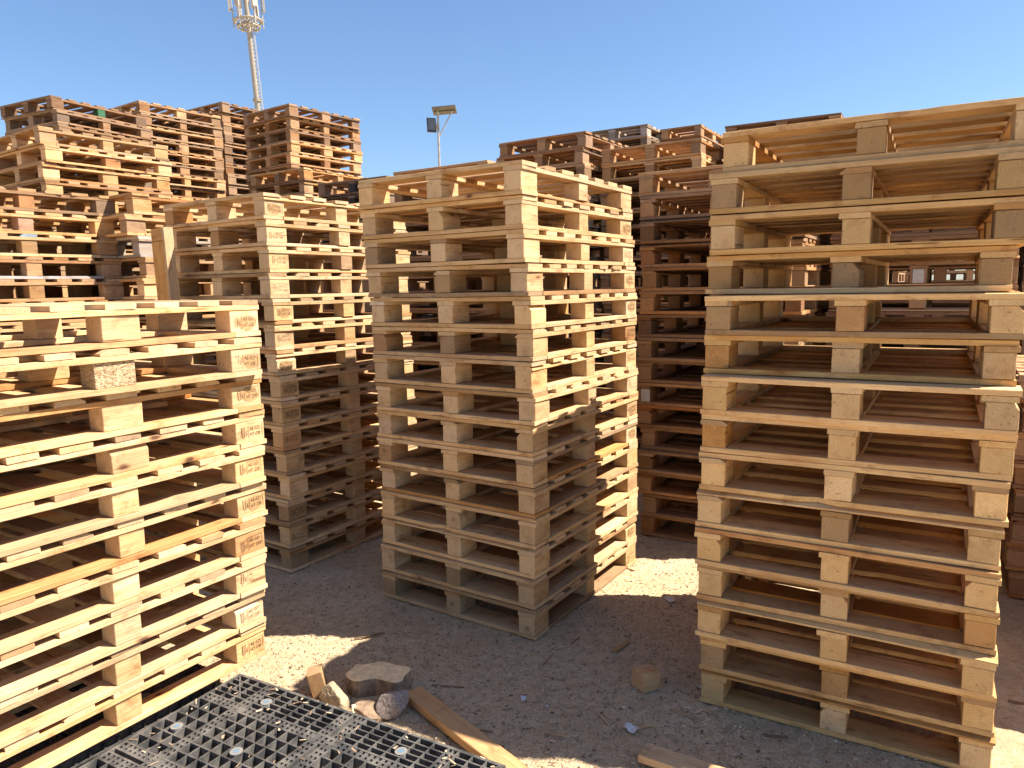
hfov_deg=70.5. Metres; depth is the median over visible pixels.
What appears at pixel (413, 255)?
wooden pallet
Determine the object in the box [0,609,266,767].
wooden pallet
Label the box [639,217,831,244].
wooden pallet
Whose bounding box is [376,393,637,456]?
wooden pallet
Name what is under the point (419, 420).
wooden pallet
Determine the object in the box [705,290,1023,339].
wooden pallet
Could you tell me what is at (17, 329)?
wooden pallet
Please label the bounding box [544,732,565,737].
wood splinter
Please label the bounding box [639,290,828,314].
wooden pallet
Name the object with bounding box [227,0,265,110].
telecom mast
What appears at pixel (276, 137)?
wooden pallet
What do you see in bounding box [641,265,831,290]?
wooden pallet
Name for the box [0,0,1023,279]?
sky
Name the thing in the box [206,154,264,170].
wooden pallet
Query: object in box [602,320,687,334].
wooden pallet
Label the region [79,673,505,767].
plastic pallet
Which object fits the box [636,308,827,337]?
wooden pallet
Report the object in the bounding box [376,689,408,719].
granite stone
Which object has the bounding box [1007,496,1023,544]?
wooden pallet
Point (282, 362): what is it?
wooden pallet
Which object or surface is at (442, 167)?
wooden pallet
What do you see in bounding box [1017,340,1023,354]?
wooden pallet
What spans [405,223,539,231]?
wooden pallet
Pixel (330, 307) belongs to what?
wooden pallet
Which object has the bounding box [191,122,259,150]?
wooden pallet
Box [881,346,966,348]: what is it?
wooden pallet
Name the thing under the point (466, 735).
loose plank
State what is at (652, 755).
short plank
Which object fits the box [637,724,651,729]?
wood splinter
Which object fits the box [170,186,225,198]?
wooden pallet
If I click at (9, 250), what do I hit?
wooden pallet
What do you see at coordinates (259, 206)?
wooden pallet
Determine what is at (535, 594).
wooden pallet
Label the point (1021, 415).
wooden pallet
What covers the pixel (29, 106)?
wooden pallet
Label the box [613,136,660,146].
wooden pallet
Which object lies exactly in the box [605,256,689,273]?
wooden pallet
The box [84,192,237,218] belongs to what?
wooden pallet
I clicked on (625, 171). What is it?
wooden pallet
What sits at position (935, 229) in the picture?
wooden pallet
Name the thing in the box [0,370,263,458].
wooden pallet
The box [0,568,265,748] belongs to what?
wooden pallet
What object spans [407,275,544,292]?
wooden pallet
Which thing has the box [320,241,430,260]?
wooden pallet
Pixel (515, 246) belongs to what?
wooden pallet
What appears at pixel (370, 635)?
wood splinter
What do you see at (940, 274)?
wooden pallet
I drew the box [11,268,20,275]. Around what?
wooden pallet
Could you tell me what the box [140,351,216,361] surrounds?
wooden pallet
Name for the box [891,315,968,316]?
wooden pallet
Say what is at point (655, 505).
wooden pallet
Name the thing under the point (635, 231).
wooden pallet
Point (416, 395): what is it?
wooden pallet
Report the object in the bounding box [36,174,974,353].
pallet stacks
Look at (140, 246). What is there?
wooden pallet
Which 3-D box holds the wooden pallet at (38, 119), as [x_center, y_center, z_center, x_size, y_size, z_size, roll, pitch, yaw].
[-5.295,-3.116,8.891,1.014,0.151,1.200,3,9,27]
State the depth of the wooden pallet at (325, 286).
6.47 m
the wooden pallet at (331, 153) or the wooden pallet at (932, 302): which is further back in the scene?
the wooden pallet at (331, 153)
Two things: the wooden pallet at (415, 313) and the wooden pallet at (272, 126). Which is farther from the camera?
the wooden pallet at (272, 126)
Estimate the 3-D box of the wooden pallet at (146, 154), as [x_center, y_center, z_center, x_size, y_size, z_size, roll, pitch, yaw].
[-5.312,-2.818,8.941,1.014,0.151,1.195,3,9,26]
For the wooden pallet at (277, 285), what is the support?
on the wooden pallet at (274, 311)
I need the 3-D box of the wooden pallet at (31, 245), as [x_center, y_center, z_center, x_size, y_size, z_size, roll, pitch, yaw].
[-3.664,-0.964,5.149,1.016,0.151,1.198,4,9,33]
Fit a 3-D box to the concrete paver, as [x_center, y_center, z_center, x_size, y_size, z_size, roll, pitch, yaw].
[-0.574,1.276,3.123,0.271,0.085,0.160,0,8,6]
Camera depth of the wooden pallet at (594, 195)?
7.20 m
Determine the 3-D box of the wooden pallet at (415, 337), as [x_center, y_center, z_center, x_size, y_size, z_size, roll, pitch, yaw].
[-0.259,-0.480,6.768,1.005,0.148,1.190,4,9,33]
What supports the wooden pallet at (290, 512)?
on the wooden pallet at (294, 535)
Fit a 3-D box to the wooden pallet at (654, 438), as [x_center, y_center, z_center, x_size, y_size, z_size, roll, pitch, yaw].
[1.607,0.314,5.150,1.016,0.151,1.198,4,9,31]
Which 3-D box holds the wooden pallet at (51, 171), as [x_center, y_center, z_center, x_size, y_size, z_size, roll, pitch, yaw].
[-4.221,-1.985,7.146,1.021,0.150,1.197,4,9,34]
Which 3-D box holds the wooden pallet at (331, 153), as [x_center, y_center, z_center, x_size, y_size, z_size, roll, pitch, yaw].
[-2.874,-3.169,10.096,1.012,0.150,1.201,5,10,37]
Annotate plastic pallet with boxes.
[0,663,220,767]
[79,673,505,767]
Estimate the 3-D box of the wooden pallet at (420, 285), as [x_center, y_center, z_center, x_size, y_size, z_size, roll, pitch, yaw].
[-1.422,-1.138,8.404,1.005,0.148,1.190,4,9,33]
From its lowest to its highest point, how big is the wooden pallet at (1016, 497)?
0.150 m
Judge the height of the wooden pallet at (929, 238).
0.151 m
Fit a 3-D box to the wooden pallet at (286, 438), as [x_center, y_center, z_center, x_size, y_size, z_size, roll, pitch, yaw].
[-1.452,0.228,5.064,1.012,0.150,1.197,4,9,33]
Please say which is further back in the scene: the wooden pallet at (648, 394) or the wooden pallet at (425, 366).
the wooden pallet at (425, 366)
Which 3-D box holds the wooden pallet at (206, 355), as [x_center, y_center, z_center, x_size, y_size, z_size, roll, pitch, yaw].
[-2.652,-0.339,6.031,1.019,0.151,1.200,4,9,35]
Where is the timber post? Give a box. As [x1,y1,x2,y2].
[150,227,204,558]
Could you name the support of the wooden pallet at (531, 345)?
on the wooden pallet at (530, 377)
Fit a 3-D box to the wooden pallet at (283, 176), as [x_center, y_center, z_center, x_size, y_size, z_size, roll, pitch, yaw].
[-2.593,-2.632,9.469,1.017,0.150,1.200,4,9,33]
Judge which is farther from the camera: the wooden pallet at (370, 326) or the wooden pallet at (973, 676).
the wooden pallet at (370, 326)
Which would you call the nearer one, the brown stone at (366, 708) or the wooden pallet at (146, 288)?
the brown stone at (366, 708)
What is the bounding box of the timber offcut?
[307,663,327,698]
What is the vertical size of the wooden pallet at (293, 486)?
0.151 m
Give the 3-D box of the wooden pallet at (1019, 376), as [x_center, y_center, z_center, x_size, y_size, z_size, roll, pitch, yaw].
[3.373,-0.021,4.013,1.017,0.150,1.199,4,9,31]
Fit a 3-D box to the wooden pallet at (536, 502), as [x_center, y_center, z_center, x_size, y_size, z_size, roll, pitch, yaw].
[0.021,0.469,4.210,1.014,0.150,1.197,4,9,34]
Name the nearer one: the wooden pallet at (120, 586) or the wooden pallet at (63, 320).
the wooden pallet at (120, 586)
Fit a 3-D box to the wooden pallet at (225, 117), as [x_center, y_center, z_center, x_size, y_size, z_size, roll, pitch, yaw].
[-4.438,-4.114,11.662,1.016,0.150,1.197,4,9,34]
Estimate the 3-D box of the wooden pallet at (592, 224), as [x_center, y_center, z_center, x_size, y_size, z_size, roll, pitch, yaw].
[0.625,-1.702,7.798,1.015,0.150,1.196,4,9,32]
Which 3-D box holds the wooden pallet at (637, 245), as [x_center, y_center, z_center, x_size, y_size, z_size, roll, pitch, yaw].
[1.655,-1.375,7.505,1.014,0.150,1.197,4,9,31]
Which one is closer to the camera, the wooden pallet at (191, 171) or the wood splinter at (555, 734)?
the wood splinter at (555, 734)
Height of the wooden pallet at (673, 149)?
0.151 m
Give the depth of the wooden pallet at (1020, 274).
6.04 m
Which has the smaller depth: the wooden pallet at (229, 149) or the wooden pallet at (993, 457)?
the wooden pallet at (993, 457)
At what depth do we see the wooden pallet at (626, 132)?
9.71 m
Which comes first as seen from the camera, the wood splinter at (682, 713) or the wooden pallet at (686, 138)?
the wood splinter at (682, 713)
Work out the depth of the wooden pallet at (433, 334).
7.04 m
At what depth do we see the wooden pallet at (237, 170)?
11.15 m
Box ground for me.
[144,442,1023,767]
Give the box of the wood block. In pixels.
[632,664,660,692]
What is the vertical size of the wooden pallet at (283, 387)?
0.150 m
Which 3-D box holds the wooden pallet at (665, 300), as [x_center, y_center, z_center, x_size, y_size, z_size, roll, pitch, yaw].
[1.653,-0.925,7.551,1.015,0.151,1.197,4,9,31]
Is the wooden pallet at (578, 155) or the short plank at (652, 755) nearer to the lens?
the short plank at (652, 755)
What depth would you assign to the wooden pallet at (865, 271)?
2.71 m
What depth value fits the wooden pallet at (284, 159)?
9.80 m
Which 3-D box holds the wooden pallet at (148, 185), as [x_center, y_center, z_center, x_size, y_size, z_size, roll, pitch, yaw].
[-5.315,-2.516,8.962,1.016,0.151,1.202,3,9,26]
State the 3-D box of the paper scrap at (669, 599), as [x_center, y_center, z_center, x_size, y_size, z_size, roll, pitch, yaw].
[0.863,1.171,3.939,0.046,0.015,0.068,-3,8,-11]
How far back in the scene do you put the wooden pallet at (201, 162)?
10.40 m
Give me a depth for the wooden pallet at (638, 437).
7.36 m
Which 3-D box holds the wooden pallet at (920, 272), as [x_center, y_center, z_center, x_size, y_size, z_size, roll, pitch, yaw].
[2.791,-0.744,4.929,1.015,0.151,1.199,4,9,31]
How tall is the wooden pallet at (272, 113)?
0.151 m
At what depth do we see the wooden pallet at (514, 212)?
3.68 m
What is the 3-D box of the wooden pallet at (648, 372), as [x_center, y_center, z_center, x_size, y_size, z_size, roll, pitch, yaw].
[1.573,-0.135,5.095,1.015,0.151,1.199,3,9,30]
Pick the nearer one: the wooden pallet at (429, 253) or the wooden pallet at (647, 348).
the wooden pallet at (647, 348)
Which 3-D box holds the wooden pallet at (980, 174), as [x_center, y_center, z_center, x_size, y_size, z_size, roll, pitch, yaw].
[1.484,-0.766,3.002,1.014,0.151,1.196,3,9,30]
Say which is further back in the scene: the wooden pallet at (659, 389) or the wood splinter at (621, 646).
the wooden pallet at (659, 389)
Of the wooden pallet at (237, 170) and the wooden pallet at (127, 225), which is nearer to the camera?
the wooden pallet at (127, 225)
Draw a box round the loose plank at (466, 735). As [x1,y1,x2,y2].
[408,686,528,767]
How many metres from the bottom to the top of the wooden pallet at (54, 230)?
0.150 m
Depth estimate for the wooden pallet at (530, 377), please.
3.79 m
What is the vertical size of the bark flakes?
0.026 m
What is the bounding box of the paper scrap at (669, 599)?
[665,597,675,601]
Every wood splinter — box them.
[354,632,384,638]
[432,684,463,687]
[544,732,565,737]
[596,710,610,726]
[612,640,629,652]
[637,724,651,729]
[670,708,694,719]
[762,733,787,737]
[1008,699,1023,704]
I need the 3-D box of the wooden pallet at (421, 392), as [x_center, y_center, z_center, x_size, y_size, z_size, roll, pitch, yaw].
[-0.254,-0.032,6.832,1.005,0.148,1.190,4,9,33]
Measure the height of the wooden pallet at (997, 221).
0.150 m
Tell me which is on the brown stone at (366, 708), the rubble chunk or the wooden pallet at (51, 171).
the rubble chunk
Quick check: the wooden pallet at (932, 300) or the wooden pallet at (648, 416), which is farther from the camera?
the wooden pallet at (932, 300)
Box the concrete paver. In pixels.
[346,661,410,698]
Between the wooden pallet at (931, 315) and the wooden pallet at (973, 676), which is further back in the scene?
the wooden pallet at (931, 315)
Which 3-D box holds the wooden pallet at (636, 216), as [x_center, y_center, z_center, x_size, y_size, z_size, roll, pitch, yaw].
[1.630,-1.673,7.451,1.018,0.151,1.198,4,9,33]
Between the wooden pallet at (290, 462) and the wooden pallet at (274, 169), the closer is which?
the wooden pallet at (290, 462)
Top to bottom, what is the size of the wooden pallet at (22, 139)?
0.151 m
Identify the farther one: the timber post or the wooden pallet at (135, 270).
the wooden pallet at (135, 270)
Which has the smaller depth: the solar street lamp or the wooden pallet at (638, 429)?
the wooden pallet at (638, 429)
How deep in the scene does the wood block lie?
3.08 m
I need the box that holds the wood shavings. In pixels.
[131,483,945,767]
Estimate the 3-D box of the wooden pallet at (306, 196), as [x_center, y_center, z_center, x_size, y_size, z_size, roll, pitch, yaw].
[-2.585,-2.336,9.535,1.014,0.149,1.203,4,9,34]
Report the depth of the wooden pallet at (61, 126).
8.53 m
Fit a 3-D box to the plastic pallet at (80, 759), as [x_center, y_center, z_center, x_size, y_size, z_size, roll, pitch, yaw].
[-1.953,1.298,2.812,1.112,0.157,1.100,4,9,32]
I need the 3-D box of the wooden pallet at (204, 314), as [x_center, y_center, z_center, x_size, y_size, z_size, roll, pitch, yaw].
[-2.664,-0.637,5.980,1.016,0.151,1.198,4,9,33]
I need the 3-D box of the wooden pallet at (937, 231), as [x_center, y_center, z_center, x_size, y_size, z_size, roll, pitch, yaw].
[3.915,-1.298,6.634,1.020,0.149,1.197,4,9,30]
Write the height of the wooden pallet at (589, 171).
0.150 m
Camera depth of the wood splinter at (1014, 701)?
2.94 m
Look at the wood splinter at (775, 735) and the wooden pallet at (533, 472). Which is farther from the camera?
the wooden pallet at (533, 472)
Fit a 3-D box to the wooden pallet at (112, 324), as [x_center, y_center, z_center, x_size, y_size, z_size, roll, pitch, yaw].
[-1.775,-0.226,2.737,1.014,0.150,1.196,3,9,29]
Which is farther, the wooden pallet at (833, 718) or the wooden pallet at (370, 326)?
the wooden pallet at (370, 326)
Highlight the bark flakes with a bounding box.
[203,517,924,767]
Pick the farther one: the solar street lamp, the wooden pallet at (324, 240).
the solar street lamp
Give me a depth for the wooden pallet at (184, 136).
10.22 m
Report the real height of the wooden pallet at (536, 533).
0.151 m
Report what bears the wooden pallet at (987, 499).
on the wooden pallet at (981, 549)
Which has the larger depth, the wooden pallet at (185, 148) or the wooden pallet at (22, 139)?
the wooden pallet at (185, 148)
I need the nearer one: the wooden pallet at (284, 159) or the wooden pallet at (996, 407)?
the wooden pallet at (996, 407)
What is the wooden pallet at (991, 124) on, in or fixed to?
on the wooden pallet at (980, 174)
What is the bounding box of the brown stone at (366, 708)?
[354,699,383,721]
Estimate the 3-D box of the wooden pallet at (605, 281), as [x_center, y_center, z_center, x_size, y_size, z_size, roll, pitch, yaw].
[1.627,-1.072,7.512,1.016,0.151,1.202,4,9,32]
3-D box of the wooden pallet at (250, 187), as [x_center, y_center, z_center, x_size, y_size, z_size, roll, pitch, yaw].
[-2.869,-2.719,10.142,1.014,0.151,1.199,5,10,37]
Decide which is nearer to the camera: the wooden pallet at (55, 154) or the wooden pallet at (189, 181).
the wooden pallet at (55, 154)
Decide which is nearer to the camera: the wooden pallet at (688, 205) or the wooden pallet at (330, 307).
the wooden pallet at (688, 205)
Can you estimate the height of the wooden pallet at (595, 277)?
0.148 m
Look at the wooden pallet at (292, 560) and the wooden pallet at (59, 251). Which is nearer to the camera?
the wooden pallet at (292, 560)
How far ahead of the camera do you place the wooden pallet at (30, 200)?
5.16 m
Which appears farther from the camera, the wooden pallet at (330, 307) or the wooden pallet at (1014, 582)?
the wooden pallet at (330, 307)
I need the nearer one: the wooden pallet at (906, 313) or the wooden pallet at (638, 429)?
the wooden pallet at (906, 313)
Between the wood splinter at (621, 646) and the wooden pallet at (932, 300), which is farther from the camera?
the wooden pallet at (932, 300)
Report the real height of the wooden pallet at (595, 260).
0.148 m
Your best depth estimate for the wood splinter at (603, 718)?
2.87 m
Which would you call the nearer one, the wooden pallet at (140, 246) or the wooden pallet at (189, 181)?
the wooden pallet at (140, 246)
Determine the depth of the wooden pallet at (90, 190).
6.79 m
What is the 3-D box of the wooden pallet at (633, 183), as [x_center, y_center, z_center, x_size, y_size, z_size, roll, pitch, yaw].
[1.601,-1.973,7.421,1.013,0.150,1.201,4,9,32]
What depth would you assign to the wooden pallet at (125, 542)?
2.62 m
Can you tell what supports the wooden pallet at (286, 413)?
on the wooden pallet at (286, 438)
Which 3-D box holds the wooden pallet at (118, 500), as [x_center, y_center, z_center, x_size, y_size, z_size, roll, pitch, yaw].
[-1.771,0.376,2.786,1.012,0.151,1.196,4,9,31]
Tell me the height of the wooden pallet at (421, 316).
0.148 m
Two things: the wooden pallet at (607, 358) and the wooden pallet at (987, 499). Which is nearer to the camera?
the wooden pallet at (987, 499)
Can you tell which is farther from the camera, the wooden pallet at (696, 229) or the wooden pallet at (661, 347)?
the wooden pallet at (661, 347)
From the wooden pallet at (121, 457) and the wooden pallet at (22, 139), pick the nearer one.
the wooden pallet at (121, 457)
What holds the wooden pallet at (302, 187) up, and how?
on the wooden pallet at (306, 196)
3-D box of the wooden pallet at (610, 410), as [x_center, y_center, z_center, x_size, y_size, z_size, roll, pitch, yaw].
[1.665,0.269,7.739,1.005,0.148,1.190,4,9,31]
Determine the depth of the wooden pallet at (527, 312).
3.77 m
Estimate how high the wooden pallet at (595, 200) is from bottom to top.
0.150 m
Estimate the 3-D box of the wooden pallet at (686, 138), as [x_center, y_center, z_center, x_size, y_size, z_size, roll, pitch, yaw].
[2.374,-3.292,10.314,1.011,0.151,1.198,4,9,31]
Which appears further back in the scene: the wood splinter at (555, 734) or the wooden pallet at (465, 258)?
the wooden pallet at (465, 258)
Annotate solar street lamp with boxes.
[426,105,456,166]
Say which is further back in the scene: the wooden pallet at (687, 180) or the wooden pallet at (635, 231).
the wooden pallet at (635, 231)
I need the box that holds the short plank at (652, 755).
[638,743,723,767]
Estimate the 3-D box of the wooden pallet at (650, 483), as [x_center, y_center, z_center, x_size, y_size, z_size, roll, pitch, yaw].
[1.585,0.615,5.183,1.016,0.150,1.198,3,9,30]
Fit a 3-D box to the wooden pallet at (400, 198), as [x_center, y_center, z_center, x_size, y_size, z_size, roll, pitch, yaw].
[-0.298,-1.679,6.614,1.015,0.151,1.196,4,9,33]
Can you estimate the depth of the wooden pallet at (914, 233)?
4.38 m
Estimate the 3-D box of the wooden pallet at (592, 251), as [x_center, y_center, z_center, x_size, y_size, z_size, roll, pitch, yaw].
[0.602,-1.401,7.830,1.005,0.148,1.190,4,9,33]
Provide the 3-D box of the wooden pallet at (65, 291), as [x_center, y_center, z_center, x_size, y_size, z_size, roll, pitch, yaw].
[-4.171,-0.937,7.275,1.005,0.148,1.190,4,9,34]
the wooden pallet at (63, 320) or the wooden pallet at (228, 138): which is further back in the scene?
the wooden pallet at (228, 138)
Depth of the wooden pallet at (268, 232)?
4.52 m
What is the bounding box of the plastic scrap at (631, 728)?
[625,723,638,732]
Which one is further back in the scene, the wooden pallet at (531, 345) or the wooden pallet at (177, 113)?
the wooden pallet at (177, 113)
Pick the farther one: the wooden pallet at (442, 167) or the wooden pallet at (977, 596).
the wooden pallet at (442, 167)
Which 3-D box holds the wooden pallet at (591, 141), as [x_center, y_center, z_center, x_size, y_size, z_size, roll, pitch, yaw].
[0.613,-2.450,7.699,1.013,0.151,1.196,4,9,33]
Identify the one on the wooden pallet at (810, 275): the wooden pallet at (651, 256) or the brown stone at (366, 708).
the wooden pallet at (651, 256)
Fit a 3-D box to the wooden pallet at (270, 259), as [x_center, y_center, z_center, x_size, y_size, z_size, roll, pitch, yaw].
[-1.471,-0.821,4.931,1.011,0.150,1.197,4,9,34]
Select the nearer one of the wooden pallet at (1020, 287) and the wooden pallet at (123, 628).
the wooden pallet at (123, 628)
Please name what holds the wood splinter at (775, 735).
on the ground
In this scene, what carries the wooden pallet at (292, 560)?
on the ground
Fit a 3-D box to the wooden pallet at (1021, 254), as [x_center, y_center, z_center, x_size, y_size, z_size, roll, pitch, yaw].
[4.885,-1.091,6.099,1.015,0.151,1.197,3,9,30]
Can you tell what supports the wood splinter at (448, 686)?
on the ground
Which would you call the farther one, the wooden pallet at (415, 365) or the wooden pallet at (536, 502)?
the wooden pallet at (415, 365)
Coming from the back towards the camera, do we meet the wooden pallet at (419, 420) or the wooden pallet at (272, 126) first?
the wooden pallet at (272, 126)
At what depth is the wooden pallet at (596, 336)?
7.43 m
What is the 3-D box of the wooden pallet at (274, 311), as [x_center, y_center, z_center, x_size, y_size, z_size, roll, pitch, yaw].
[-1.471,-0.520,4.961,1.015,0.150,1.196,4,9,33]
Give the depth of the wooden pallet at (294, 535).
4.71 m
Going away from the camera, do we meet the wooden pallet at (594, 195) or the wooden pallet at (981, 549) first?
the wooden pallet at (981, 549)
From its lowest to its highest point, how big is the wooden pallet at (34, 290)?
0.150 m
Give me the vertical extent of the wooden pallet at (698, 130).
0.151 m
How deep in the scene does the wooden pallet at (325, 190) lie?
7.94 m
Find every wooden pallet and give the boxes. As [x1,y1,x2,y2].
[0,95,146,130]
[0,126,168,165]
[0,144,172,176]
[0,162,170,193]
[0,186,116,216]
[0,209,114,237]
[0,233,118,258]
[0,256,122,279]
[0,279,123,301]
[0,299,132,325]
[0,300,260,356]
[0,322,85,340]
[0,335,261,408]
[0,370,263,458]
[0,406,266,508]
[0,439,265,557]
[0,467,267,605]
[0,502,266,654]
[0,541,267,701]
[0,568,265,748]
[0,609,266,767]
[2,224,150,234]
[4,109,151,140]
[4,179,172,200]
[5,123,151,152]
[7,244,16,252]
[11,137,149,155]
[11,249,133,254]
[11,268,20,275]
[13,170,151,187]
[13,266,139,275]
[13,287,23,298]
[14,154,153,172]
[15,286,137,297]
[81,214,240,240]
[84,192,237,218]
[86,236,241,258]
[89,257,244,278]
[89,278,254,298]
[105,100,220,130]
[111,299,214,319]
[125,112,222,140]
[129,125,223,151]
[137,352,215,360]
[139,317,215,329]
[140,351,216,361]
[151,138,222,159]
[163,192,405,229]
[168,152,223,169]
[169,174,225,190]
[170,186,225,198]
[171,163,223,179]
[173,219,407,252]
[175,246,410,275]
[177,273,408,298]
[184,316,411,349]
[185,101,277,122]
[186,296,411,324]
[190,112,257,134]
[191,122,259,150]
[191,375,414,426]
[193,335,411,375]
[198,355,413,401]
[198,455,416,524]
[202,471,413,548]
[204,397,414,451]
[205,143,262,163]
[206,133,262,156]
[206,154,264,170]
[206,164,246,176]
[219,417,416,475]
[242,103,359,133]
[244,116,360,144]
[245,128,361,154]
[245,164,360,183]
[246,140,362,162]
[246,152,361,173]
[248,178,296,193]
[250,167,362,186]
[251,180,348,195]
[262,433,417,499]
[264,492,383,572]
[295,193,318,198]
[317,280,433,292]
[318,175,390,197]
[320,239,363,243]
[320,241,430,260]
[322,193,421,203]
[322,302,436,311]
[323,260,367,269]
[324,328,436,339]
[326,311,436,328]
[358,160,631,212]
[360,195,632,239]
[363,229,634,268]
[366,263,635,296]
[366,347,373,352]
[368,364,438,372]
[370,293,636,328]
[372,317,636,361]
[373,340,636,393]
[375,365,637,425]
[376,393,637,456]
[377,418,637,487]
[379,442,637,518]
[381,466,637,549]
[381,490,637,579]
[381,509,636,609]
[382,536,636,639]
[393,160,495,175]
[394,194,426,201]
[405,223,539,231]
[407,250,541,258]
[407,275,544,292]
[409,304,544,310]
[409,331,485,344]
[410,256,526,263]
[410,310,484,318]
[411,336,477,361]
[413,361,439,371]
[414,389,440,394]
[414,390,440,397]
[415,417,431,422]
[417,251,427,255]
[417,281,427,290]
[417,314,432,318]
[496,147,620,167]
[499,131,628,157]
[540,246,604,259]
[555,163,622,179]
[563,194,598,197]
[563,275,600,289]
[568,304,604,313]
[568,329,602,338]
[568,330,602,334]
[586,196,600,204]
[588,220,601,229]
[588,228,601,232]
[589,259,604,274]
[591,124,671,139]
[595,356,603,362]
[599,178,664,197]
[600,194,640,210]
[600,209,667,228]
[600,273,689,288]
[601,138,723,165]
[601,155,721,181]
[601,226,688,241]
[601,328,684,350]
[602,289,688,303]
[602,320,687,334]
[603,301,688,319]
[603,342,684,365]
[604,242,690,258]
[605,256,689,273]
[606,368,664,393]
[606,408,663,420]
[610,412,665,439]
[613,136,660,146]
[630,124,723,148]
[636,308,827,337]
[636,328,824,362]
[636,427,642,454]
[637,347,737,386]
[637,366,737,408]
[637,388,735,431]
[637,457,701,498]
[638,165,722,196]
[638,433,701,478]
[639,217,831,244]
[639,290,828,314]
[640,191,744,220]
[640,238,830,267]
[640,411,701,453]
[640,487,697,542]
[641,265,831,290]
[641,478,700,521]
[661,136,717,146]
[694,468,1001,618]
[695,462,1004,570]
[695,545,997,700]
[696,513,999,655]
[699,424,1010,527]
[699,578,996,737]
[700,351,1022,437]
[700,385,1017,481]
[700,581,995,767]
[703,321,1021,385]
[705,245,1016,293]
[705,272,830,285]
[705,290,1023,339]
[709,145,1023,215]
[709,196,1023,255]
[721,97,1023,172]
[725,112,843,131]
[825,342,966,347]
[826,306,968,316]
[828,285,1017,310]
[829,259,1018,285]
[830,229,977,240]
[830,234,1019,262]
[880,300,969,301]
[881,302,969,316]
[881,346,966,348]
[888,266,974,282]
[891,227,975,232]
[891,229,975,233]
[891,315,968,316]
[1000,548,1023,598]
[1001,527,1023,571]
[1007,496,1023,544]
[1008,481,1023,516]
[1011,459,1023,488]
[1014,427,1023,459]
[1015,355,1023,402]
[1016,283,1023,292]
[1016,403,1023,431]
[1017,264,1023,282]
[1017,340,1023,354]
[1019,247,1023,264]
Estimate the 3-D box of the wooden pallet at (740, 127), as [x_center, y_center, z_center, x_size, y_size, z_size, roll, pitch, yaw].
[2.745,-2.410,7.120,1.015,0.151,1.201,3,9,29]
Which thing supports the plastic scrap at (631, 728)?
on the ground
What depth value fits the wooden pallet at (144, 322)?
5.61 m
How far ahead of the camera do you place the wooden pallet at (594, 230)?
7.23 m
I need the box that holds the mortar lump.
[319,681,349,709]
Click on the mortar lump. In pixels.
(332, 693)
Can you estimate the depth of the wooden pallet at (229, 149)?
11.14 m
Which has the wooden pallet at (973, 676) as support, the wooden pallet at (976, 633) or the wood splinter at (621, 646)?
the wooden pallet at (976, 633)
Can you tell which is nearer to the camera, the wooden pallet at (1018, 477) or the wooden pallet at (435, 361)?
the wooden pallet at (1018, 477)
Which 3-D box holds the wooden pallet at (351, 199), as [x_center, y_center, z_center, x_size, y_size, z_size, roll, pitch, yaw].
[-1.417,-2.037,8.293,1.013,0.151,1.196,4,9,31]
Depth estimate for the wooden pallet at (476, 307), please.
6.46 m
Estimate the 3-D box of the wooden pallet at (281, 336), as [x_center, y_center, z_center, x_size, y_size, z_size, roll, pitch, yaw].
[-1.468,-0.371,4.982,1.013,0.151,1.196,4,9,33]
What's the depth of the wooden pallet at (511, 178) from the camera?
3.64 m
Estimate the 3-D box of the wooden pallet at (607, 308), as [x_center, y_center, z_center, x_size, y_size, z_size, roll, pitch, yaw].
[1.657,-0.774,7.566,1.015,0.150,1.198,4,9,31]
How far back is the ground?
3.31 m
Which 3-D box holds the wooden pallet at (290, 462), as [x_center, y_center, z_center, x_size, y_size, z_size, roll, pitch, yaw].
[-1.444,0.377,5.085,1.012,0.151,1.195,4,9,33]
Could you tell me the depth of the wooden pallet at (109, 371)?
2.60 m
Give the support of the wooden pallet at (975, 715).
on the wooden pallet at (833, 718)
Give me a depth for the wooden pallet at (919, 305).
4.48 m
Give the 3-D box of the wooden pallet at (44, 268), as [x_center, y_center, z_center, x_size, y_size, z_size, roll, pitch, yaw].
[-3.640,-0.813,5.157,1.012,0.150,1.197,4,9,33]
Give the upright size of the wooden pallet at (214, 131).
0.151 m
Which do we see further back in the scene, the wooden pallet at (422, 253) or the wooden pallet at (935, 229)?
the wooden pallet at (422, 253)
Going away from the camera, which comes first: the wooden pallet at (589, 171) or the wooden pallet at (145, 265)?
the wooden pallet at (145, 265)
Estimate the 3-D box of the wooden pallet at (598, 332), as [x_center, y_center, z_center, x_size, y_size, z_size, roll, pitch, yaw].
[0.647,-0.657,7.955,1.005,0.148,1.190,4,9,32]
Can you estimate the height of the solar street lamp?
7.628 m
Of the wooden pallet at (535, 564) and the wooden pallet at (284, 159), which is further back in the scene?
the wooden pallet at (284, 159)
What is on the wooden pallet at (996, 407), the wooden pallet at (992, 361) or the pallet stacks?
the wooden pallet at (992, 361)
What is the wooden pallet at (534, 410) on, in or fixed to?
on the wooden pallet at (533, 441)
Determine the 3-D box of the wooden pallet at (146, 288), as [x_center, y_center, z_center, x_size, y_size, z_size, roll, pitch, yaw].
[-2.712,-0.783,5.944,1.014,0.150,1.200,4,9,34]
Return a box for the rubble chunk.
[351,704,357,713]
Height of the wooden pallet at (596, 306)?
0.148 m
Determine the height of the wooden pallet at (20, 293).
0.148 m
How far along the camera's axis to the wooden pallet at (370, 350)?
6.33 m
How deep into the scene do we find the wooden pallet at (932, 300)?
6.19 m
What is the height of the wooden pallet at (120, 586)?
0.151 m
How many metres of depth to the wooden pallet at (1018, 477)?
3.81 m
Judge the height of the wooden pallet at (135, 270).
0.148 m
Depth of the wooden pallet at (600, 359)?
7.61 m
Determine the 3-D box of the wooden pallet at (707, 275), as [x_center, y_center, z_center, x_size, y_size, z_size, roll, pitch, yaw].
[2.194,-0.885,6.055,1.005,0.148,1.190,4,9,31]

